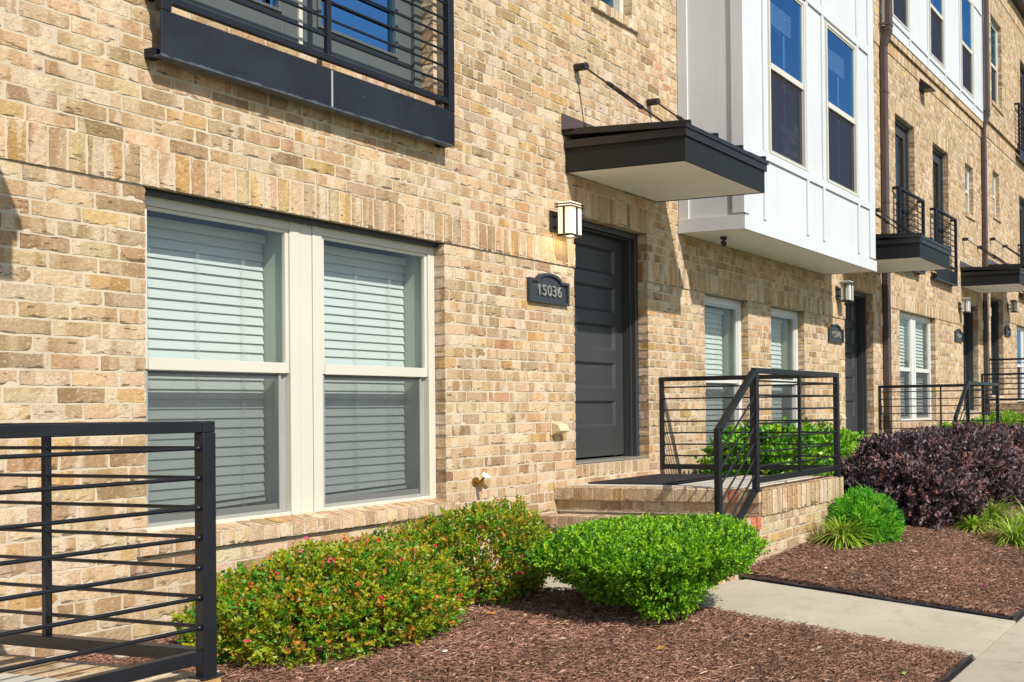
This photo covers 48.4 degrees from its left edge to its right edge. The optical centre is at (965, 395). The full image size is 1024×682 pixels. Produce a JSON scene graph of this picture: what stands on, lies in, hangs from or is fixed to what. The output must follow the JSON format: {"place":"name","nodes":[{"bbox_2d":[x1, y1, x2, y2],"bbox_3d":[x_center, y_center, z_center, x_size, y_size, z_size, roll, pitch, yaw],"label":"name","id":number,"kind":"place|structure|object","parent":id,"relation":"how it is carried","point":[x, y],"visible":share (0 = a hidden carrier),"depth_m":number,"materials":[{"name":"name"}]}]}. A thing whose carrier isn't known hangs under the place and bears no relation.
{"place":"outdoors","nodes":[
{"label":"outdoors","id":0,"kind":"place"},
{"bbox_2d":[481,508,1023,659],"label":"path","id":1,"kind":"structure","parent":0,"point":[976,636],"depth_m":6.28,"materials":[{"name":"concrete"}]},
{"bbox_2d":[940,654,972,681],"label":"garden edging","id":2,"kind":"object","parent":1,"relation":"on","point":[956,670],"visible":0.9,"depth_m":5.29,"materials":[{"name":"black metal"}]},
{"bbox_2d":[1011,607,1023,620],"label":"garden edging","id":3,"kind":"object","parent":1,"relation":"on","point":[1021,614],"visible":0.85,"depth_m":6.61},
{"bbox_2d":[741,515,1023,620],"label":"planting bed","id":4,"kind":"object","parent":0,"point":[796,581],"visible":0.24,"depth_m":7.25,"materials":[{"name":"brown wood"}]},
{"bbox_2d":[63,503,1023,681],"bbox_3d":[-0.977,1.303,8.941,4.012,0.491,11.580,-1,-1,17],"label":"bark mulch","id":5,"kind":"object","parent":4,"relation":"on","point":[491,621],"visible":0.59,"depth_m":5.29,"materials":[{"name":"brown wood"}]},
{"bbox_2d":[113,655,130,659],"bbox_3d":[-4.062,1.254,4.713,0.105,0.064,0.150,-1,-1,17],"label":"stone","id":6,"kind":"object","parent":5,"relation":"on","point":[118,656],"visible":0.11,"depth_m":4.64,"materials":[{"name":"white stone"}]},
{"bbox_2d":[167,532,474,668],"bbox_3d":[-3.297,1.023,5.065,1.379,0.590,1.326,-1,-1,43],"label":"azalea shrub","id":7,"kind":"object","parent":5,"relation":"on","point":[347,589],"visible":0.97,"depth_m":4.78,"materials":[{"name":"green plant"}]},
{"bbox_2d":[350,494,557,606],"bbox_3d":[-3.163,0.973,6.037,1.130,0.680,1.117,-1,-1,17],"label":"azalea shrub","id":8,"kind":"object","parent":5,"relation":"on","point":[454,532],"visible":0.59,"depth_m":5.89,"materials":[{"name":"green plant"}]},
{"bbox_2d":[528,511,773,622],"bbox_3d":[-1.912,1.025,5.907,1.463,0.610,1.411,-1,-1,17],"label":"boxwood shrub","id":9,"kind":"object","parent":5,"relation":"on","point":[650,564],"visible":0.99,"depth_m":5.52,"materials":[{"name":"green plant"}]},
{"bbox_2d":[694,417,833,475],"bbox_3d":[-1.940,0.764,9.869,1.289,1.133,1.735,-1,-1,17],"label":"evergreen shrub","id":10,"kind":"object","parent":4,"relation":"on","point":[815,438],"visible":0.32,"depth_m":9.50,"materials":[{"name":"green plant"}]},
{"bbox_2d":[790,418,861,492],"bbox_3d":[-1.582,0.784,10.976,1.289,1.084,1.432,-1,-1,-25],"label":"evergreen shrub","id":11,"kind":"object","parent":4,"relation":"on","point":[847,446],"visible":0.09,"depth_m":10.91,"materials":[{"name":"green plant"}]},
{"bbox_2d":[803,513,882,549],"bbox_3d":[-1.048,1.108,8.249,0.759,0.318,0.748,-1,-1,17],"label":"lilyturf clump","id":12,"kind":"object","parent":4,"relation":"on","point":[842,534],"visible":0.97,"depth_m":8.15,"materials":[{"name":"green plant"}]},
{"bbox_2d":[830,426,878,445],"bbox_3d":[-1.444,0.847,12.140,1.025,0.945,0.963,-1,-1,17],"label":"evergreen shrub","id":13,"kind":"object","parent":4,"relation":"on","point":[856,435],"visible":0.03,"depth_m":12.13,"materials":[{"name":"green plant"}]},
{"bbox_2d":[826,484,907,545],"bbox_3d":[-0.891,1.066,8.630,0.757,0.575,0.776,-1,-1,17],"label":"dwarf conifer","id":14,"kind":"object","parent":4,"relation":"on","point":[882,513],"visible":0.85,"depth_m":8.46,"materials":[{"name":"green plant"}]},
{"bbox_2d":[746,577,1009,619],"bbox_3d":[-0.650,1.437,6.770,1.984,0.259,0.031,-1,-1,17],"label":"garden edging","id":15,"kind":"object","parent":4,"relation":"on","point":[883,599],"visible":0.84,"depth_m":6.75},
{"bbox_2d":[832,422,1023,530],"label":"purple shrub","id":16,"kind":"object","parent":4,"relation":"on","point":[936,476],"visible":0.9,"depth_m":9.85,"materials":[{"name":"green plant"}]},
{"bbox_2d":[948,513,997,532],"bbox_3d":[0.078,1.236,9.675,0.619,0.235,0.646,-1,-1,17],"label":"lilyturf clump","id":17,"kind":"object","parent":4,"relation":"on","point":[974,523],"visible":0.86,"depth_m":9.61,"materials":[{"name":"green plant"}]},
{"bbox_2d":[959,494,1022,530],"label":"lilyturf clump","id":18,"kind":"object","parent":4,"relation":"on","point":[995,509],"visible":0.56,"depth_m":10.00,"materials":[{"name":"green plant"}]},
{"bbox_2d":[976,510,1023,548],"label":"lilyturf clump","id":19,"kind":"object","parent":4,"relation":"on","point":[1013,534],"visible":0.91,"depth_m":9.17,"materials":[{"name":"green plant"}]},
{"bbox_2d":[991,496,1023,526],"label":"lilyturf clump","id":20,"kind":"object","parent":4,"relation":"on","point":[1022,517],"visible":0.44,"depth_m":10.08,"materials":[{"name":"green plant"}]},
{"bbox_2d":[950,617,1023,681],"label":"sidewalk","id":21,"kind":"structure","parent":0,"point":[1001,659],"depth_m":5.44,"materials":[{"name":"concrete"}]},
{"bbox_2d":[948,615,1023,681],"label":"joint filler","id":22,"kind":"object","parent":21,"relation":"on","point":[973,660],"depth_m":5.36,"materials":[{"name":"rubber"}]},
{"label":"ground","id":23,"kind":"structure","parent":0,"visible":0},
{"bbox_2d":[0,653,220,681],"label":"brick porch","id":24,"kind":"object","parent":23,"relation":"on","point":[59,671],"visible":0.63,"depth_m":3.64,"materials":[{"name":"beige brick"}]},
{"bbox_2d":[0,421,224,681],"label":"porch railing","id":25,"kind":"object","parent":24,"relation":"on","point":[201,655],"visible":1,"depth_m":3.54,"materials":[{"name":"black metal"}]},
{"bbox_2d":[0,0,680,657],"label":"brick townhouse","id":26,"kind":"structure","parent":23,"relation":"on","point":[334,326],"depth_m":6.03,"materials":[{"name":"brown brick"}]},
{"bbox_2d":[136,189,454,556],"bbox_3d":[-4.180,-0.125,6.036,0.447,1.935,2.030,-1,-1,17],"label":"window","id":27,"kind":"structure","parent":26,"relation":"in","point":[312,362],"depth_m":5.96,"materials":[{"name":"white glass"}]},
{"bbox_2d":[144,0,454,148],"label":"juliet balcony","id":28,"kind":"structure","parent":26,"relation":"attached to","point":[194,44],"depth_m":5.87,"materials":[{"name":"metal"}]},
{"bbox_2d":[183,0,421,87],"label":"french door","id":29,"kind":"structure","parent":26,"relation":"in","point":[227,8],"depth_m":6.40,"materials":[{"name":"blue glass"}]},
{"bbox_2d":[472,472,489,488],"bbox_3d":[-3.569,0.626,7.136,0.120,0.124,0.065,-1,-1,12],"label":"garden tap","id":30,"kind":"object","parent":26,"relation":"attached to","point":[476,481],"visible":1,"depth_m":7.12,"materials":[{"name":"gold metal"}]},
{"bbox_2d":[527,273,569,305],"bbox_3d":[-3.400,-0.876,7.888,0.033,0.248,0.455,-1,-1,17],"label":"number plaque","id":31,"kind":"object","parent":26,"relation":"attached to","point":[549,288],"visible":1,"depth_m":7.88,"materials":[{"name":"metal"}]},
{"bbox_2d":[551,422,569,434],"bbox_3d":[-3.329,0.268,7.952,0.096,0.110,0.130,-1,-1,17],"label":"wall vent","id":32,"kind":"object","parent":26,"relation":"attached to","point":[559,428],"depth_m":7.91,"materials":[{"name":"beige plastic"}]},
{"bbox_2d":[549,201,584,238],"bbox_3d":[-3.285,-1.448,7.963,0.225,0.284,0.162,-1,-1,17],"label":"wall lantern","id":33,"kind":"object","parent":26,"relation":"attached to","point":[565,221],"depth_m":7.91,"materials":[{"name":"white glass"}]},
{"bbox_2d":[573,220,643,463],"bbox_3d":[-3.334,-0.473,8.741,0.240,2.125,1.016,-1,-1,17],"label":"door","id":34,"kind":"structure","parent":26,"relation":"in","point":[606,364],"depth_m":8.96,"materials":[{"name":"grey wood"}]},
{"bbox_2d":[590,0,639,33],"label":"window","id":35,"kind":"structure","parent":26,"relation":"in","point":[612,9],"depth_m":8.83,"materials":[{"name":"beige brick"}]},
{"bbox_2d":[561,62,768,201],"bbox_3d":[-2.606,-2.362,8.556,1.196,0.961,1.370,-1,-1,17],"label":"door canopy","id":36,"kind":"object","parent":26,"relation":"attached to","point":[680,158],"visible":1,"depth_m":8.10,"materials":[{"name":"brown metal"}]},
{"bbox_2d":[500,475,843,587],"bbox_3d":[-2.327,1.217,8.092,1.899,0.968,2.132,-1,-1,17],"label":"brick porch","id":37,"kind":"object","parent":23,"relation":"on","point":[783,513],"visible":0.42,"depth_m":7.76,"materials":[{"name":"beige brick"}]},
{"bbox_2d":[588,474,737,484],"bbox_3d":[-2.642,0.733,8.532,0.850,0.012,1.000,-1,-1,17],"label":"doormat","id":38,"kind":"object","parent":37,"relation":"on","point":[664,479],"visible":0.98,"depth_m":8.39,"materials":[{"name":"black rubber"}]},
{"bbox_2d":[659,368,842,519],"bbox_3d":[-2.329,0.478,8.110,1.897,1.355,2.052,-1,-1,17],"label":"porch railing","id":39,"kind":"object","parent":37,"relation":"on","point":[751,378],"visible":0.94,"depth_m":8.10,"materials":[{"name":"black metal"}]},
{"bbox_2d":[675,0,884,473],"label":"brick townhouse","id":40,"kind":"structure","parent":23,"relation":"on","point":[789,89],"depth_m":10.95,"materials":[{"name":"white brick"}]},
{"bbox_2d":[704,295,741,459],"bbox_3d":[-2.823,-0.156,10.597,0.320,1.830,0.886,-1,-1,17],"label":"window","id":41,"kind":"structure","parent":40,"relation":"in","point":[722,324],"depth_m":10.87,"materials":[{"name":"white glass"}]},
{"bbox_2d":[720,237,726,245],"bbox_3d":[-2.479,-1.576,9.911,0.069,0.102,0.143,-1,-1,-20],"label":"security camera","id":42,"kind":"object","parent":40,"relation":"attached to","point":[723,242],"visible":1,"depth_m":9.88,"materials":[{"name":"brown metal"}]},
{"bbox_2d":[770,307,797,428],"bbox_3d":[-2.405,-0.150,11.936,0.320,1.830,0.861,-1,-1,17],"label":"window","id":43,"kind":"structure","parent":40,"relation":"in","point":[784,323],"depth_m":12.24,"materials":[{"name":"white glass"}]},
{"bbox_2d":[767,0,806,170],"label":"window","id":44,"kind":"structure","parent":40,"relation":"in","point":[786,57],"depth_m":10.40,"materials":[{"name":"blue glass"}]},
{"bbox_2d":[827,324,843,342],"bbox_3d":[-1.761,-0.852,13.138,0.033,0.248,0.455,-1,-1,17],"label":"number plaque","id":45,"kind":"object","parent":40,"relation":"attached to","point":[836,333],"visible":1,"depth_m":13.13,"materials":[{"name":"metal"}]},
{"bbox_2d":[824,21,857,195],"bbox_3d":[-1.520,-3.439,11.710,0.075,1.880,0.860,-1,-1,17],"label":"window","id":46,"kind":"structure","parent":40,"relation":"in","point":[840,54],"depth_m":11.71,"materials":[{"name":"blue glass"}]},
{"bbox_2d":[840,413,846,420],"bbox_3d":[-1.689,0.292,13.203,0.096,0.110,0.130,-1,-1,17],"label":"wall vent","id":47,"kind":"object","parent":40,"relation":"attached to","point":[842,416],"depth_m":13.17,"materials":[{"name":"beige plastic"}]},
{"bbox_2d":[835,281,854,302],"bbox_3d":[-1.646,-1.424,13.213,0.225,0.284,0.162,-1,-1,17],"label":"wall lantern","id":48,"kind":"object","parent":40,"relation":"attached to","point":[846,295],"depth_m":13.15,"materials":[{"name":"white glass"}]},
{"bbox_2d":[844,292,868,437],"bbox_3d":[-1.695,-0.449,13.991,0.240,2.125,1.016,-1,-1,17],"label":"door","id":49,"kind":"structure","parent":40,"relation":"in","point":[855,331],"depth_m":14.40,"materials":[{"name":"black wood"}]},
{"bbox_2d":[878,0,892,433],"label":"downspout","id":50,"kind":"object","parent":40,"relation":"attached to","point":[884,93],"visible":0.86,"depth_m":14.78,"materials":[{"name":"brown metal"}]},
{"bbox_2d":[874,208,951,273],"bbox_3d":[-0.967,-2.339,13.806,1.196,0.961,1.370,-1,-1,17],"label":"door canopy","id":51,"kind":"object","parent":40,"relation":"attached to","point":[909,251],"visible":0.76,"depth_m":13.30,"materials":[{"name":"brown metal"}]},
{"bbox_2d":[882,0,984,432],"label":"brick townhouse","id":52,"kind":"structure","parent":23,"relation":"on","point":[935,138],"depth_m":17.30,"materials":[{"name":"brown brick"}]},
{"bbox_2d":[892,0,908,31],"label":"window","id":53,"kind":"structure","parent":52,"relation":"in","point":[900,8],"depth_m":15.64,"materials":[{"name":"beige plastic"}]},
{"bbox_2d":[895,119,909,232],"bbox_3d":[-1.109,-3.393,15.867,0.170,2.230,0.880,-1,-1,17],"label":"french door","id":54,"kind":"structure","parent":52,"relation":"in","point":[901,131],"depth_m":16.16,"materials":[{"name":"black glass"}]},
{"bbox_2d":[892,186,925,274],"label":"juliet balcony","id":55,"kind":"structure","parent":52,"relation":"attached to","point":[914,196],"depth_m":15.71,"materials":[{"name":"metal"}]},
{"bbox_2d":[899,311,938,429],"bbox_3d":[-0.964,-0.413,16.353,0.446,1.915,1.820,-1,-1,17],"label":"window","id":56,"kind":"structure","parent":52,"relation":"in","point":[915,345],"depth_m":16.37,"materials":[{"name":"white glass"}]},
{"bbox_2d":[919,76,935,93],"bbox_3d":[-0.647,-5.343,16.590,0.237,0.250,0.240,-1,-1,17],"label":"exhaust hood","id":57,"kind":"object","parent":52,"relation":"attached to","point":[924,87],"visible":1,"depth_m":16.52,"materials":[{"name":"brown metal"}]},
{"bbox_2d":[929,0,944,67],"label":"window","id":58,"kind":"structure","parent":52,"relation":"in","point":[936,7],"depth_m":17.33,"materials":[{"name":"blue glass"}]},
{"bbox_2d":[932,147,943,244],"bbox_3d":[-0.570,-3.386,17.594,0.170,2.230,0.880,-1,-1,17],"label":"french door","id":59,"kind":"structure","parent":52,"relation":"in","point":[937,156],"depth_m":17.90,"materials":[{"name":"black glass"}]},
{"bbox_2d":[929,207,957,286],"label":"juliet balcony","id":60,"kind":"structure","parent":52,"relation":"attached to","point":[950,277],"depth_m":17.54,"materials":[{"name":"metal"}]},
{"bbox_2d":[954,329,962,341],"bbox_3d":[-0.127,-1.153,18.386,0.033,0.248,0.455,-1,-1,17],"label":"number plaque","id":61,"kind":"object","parent":52,"relation":"attached to","point":[958,335],"visible":1,"depth_m":18.37,"materials":[{"name":"metal"}]},
{"bbox_2d":[958,298,971,312],"bbox_3d":[-0.011,-1.725,18.465,0.225,0.284,0.162,-1,-1,17],"label":"wall lantern","id":62,"kind":"object","parent":52,"relation":"attached to","point":[966,305],"depth_m":18.41,"materials":[{"name":"white glass"}]},
{"bbox_2d":[960,0,973,97],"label":"window","id":63,"kind":"structure","parent":52,"relation":"in","point":[966,10],"depth_m":19.08,"materials":[{"name":"blue glass"}]},
{"bbox_2d":[963,307,975,411],"bbox_3d":[-0.060,-0.750,19.244,0.240,2.125,1.016,-1,-1,17],"label":"door","id":64,"kind":"structure","parent":52,"relation":"in","point":[968,367],"depth_m":19.67,"materials":[{"name":"black wood"}]},
{"bbox_2d":[965,167,975,221],"bbox_3d":[0.019,-4.054,19.278,0.201,1.060,0.620,-1,-1,17],"label":"window","id":65,"kind":"structure","parent":52,"relation":"in","point":[967,214],"depth_m":19.47,"materials":[{"name":"beige plastic"}]},
{"bbox_2d":[981,0,990,411],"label":"downspout","id":66,"kind":"object","parent":52,"relation":"attached to","point":[986,356],"visible":0.83,"depth_m":20.03,"materials":[{"name":"brown metal"}]},
{"bbox_2d":[960,237,1023,292],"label":"door canopy","id":67,"kind":"object","parent":52,"relation":"attached to","point":[1007,277],"visible":1,"depth_m":18.53,"materials":[{"name":"brown metal"}]},
{"bbox_2d":[970,0,1023,411],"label":"brick townhouse","id":68,"kind":"structure","parent":23,"relation":"on","point":[1005,186],"depth_m":21.98,"materials":[{"name":"brown brick"}]},
{"bbox_2d":[990,298,1001,395],"bbox_3d":[0.526,-1.067,21.137,0.240,2.125,1.016,-1,-1,17],"label":"door","id":69,"kind":"structure","parent":68,"relation":"in","point":[994,303],"depth_m":21.56,"materials":[{"name":"black wood"}]},
{"bbox_2d":[992,173,1001,222],"bbox_3d":[0.615,-4.365,21.204,0.201,1.060,0.630,-1,-1,17],"label":"window","id":70,"kind":"structure","parent":68,"relation":"in","point":[995,217],"depth_m":21.41,"materials":[{"name":"beige plastic"}]},
{"bbox_2d":[990,20,1003,115],"bbox_3d":[0.629,-7.299,21.397,0.201,1.970,0.960,-1,-1,17],"label":"window","id":71,"kind":"structure","parent":68,"relation":"in","point":[994,53],"depth_m":21.61,"materials":[{"name":"beige plastic"}]},
{"bbox_2d":[988,237,1023,268],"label":"door canopy","id":72,"kind":"object","parent":68,"relation":"attached to","point":[991,263],"visible":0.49,"depth_m":20.50,"materials":[{"name":"brown metal"}]},
{"bbox_2d":[1004,325,1010,336],"bbox_3d":[0.953,-1.468,21.864,0.033,0.248,0.455,-1,-1,17],"label":"number plaque","id":73,"kind":"object","parent":68,"relation":"attached to","point":[1007,331],"visible":1,"depth_m":21.84,"materials":[{"name":"metal"}]},
{"bbox_2d":[1007,300,1017,312],"bbox_3d":[1.073,-2.034,21.952,0.225,0.284,0.162,-1,-1,17],"label":"wall lantern","id":74,"kind":"object","parent":68,"relation":"attached to","point":[1013,304],"depth_m":21.89,"materials":[{"name":"brown metal"}]},
{"bbox_2d":[1014,102,1023,163],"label":"juliet balcony","id":75,"kind":"structure","parent":68,"relation":"attached to","point":[1021,158],"depth_m":22.81,"materials":[{"name":"metal"}]},
{"bbox_2d":[1016,326,1023,401],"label":"window","id":76,"kind":"structure","parent":68,"relation":"in","point":[1020,331],"depth_m":23.52,"materials":[{"name":"white plastic"}]},
{"bbox_2d":[1018,244,1023,297],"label":"juliet balcony","id":77,"kind":"structure","parent":68,"relation":"attached to","point":[1022,252],"depth_m":22.91,"materials":[{"name":"metal"}]},
{"bbox_2d":[1019,199,1023,263],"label":"french door","id":78,"kind":"structure","parent":68,"relation":"in","point":[1021,204],"depth_m":23.92,"materials":[{"name":"black glass"}]},
{"bbox_2d":[1020,66,1023,147],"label":"french door","id":79,"kind":"structure","parent":68,"relation":"in","point":[1021,70],"depth_m":24.12,"materials":[{"name":"black glass"}]},
{"bbox_2d":[990,403,1023,417],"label":"brick porch","id":80,"kind":"object","parent":23,"relation":"on","point":[1017,408],"visible":0.18,"depth_m":20.11,"materials":[{"name":"beige brick"}]},
{"bbox_2d":[990,358,1023,400],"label":"porch railing","id":81,"kind":"object","parent":80,"relation":"on","point":[999,359],"visible":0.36,"depth_m":20.20,"materials":[{"name":"black metal"}]},
{"bbox_3d":[-0.689,1.241,13.343,1.896,0.968,2.132,-1,-1,17],"label":"brick porch","id":82,"kind":"object","parent":23,"relation":"on","visible":0},
{"bbox_2d":[878,381,999,433],"bbox_3d":[-0.690,0.502,13.360,1.897,1.355,2.052,-1,-1,17],"label":"porch railing","id":83,"kind":"object","parent":82,"relation":"on","point":[967,389],"visible":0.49,"depth_m":14.13,"materials":[{"name":"black metal"}]},
{"bbox_3d":[0.949,1.102,18.594,1.897,1.293,2.133,-1,-1,17],"label":"brick porch","id":84,"kind":"object","parent":23,"relation":"on","visible":0},
{"bbox_2d":[981,373,1023,416],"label":"porch railing","id":85,"kind":"object","parent":84,"relation":"on","point":[985,374],"visible":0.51,"depth_m":19.70,"materials":[{"name":"black metal"}]},
{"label":"planting bed","id":86,"kind":"structure","parent":0,"visible":0},
{"bbox_2d":[926,415,995,426],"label":"lime shrub","id":87,"kind":"object","parent":86,"relation":"on","point":[951,424],"visible":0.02,"depth_m":15.02,"materials":[{"name":"green plant"}]},
{"bbox_2d":[941,420,1023,509],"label":"purple shrub","id":88,"kind":"object","parent":86,"relation":"on","point":[1016,433],"visible":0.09,"depth_m":12.01,"materials":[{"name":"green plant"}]},
{"bbox_2d":[975,410,1023,427],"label":"lime shrub","id":89,"kind":"object","parent":86,"relation":"on","point":[1007,417],"visible":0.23,"depth_m":16.81,"materials":[{"name":"green plant"}]}
]}

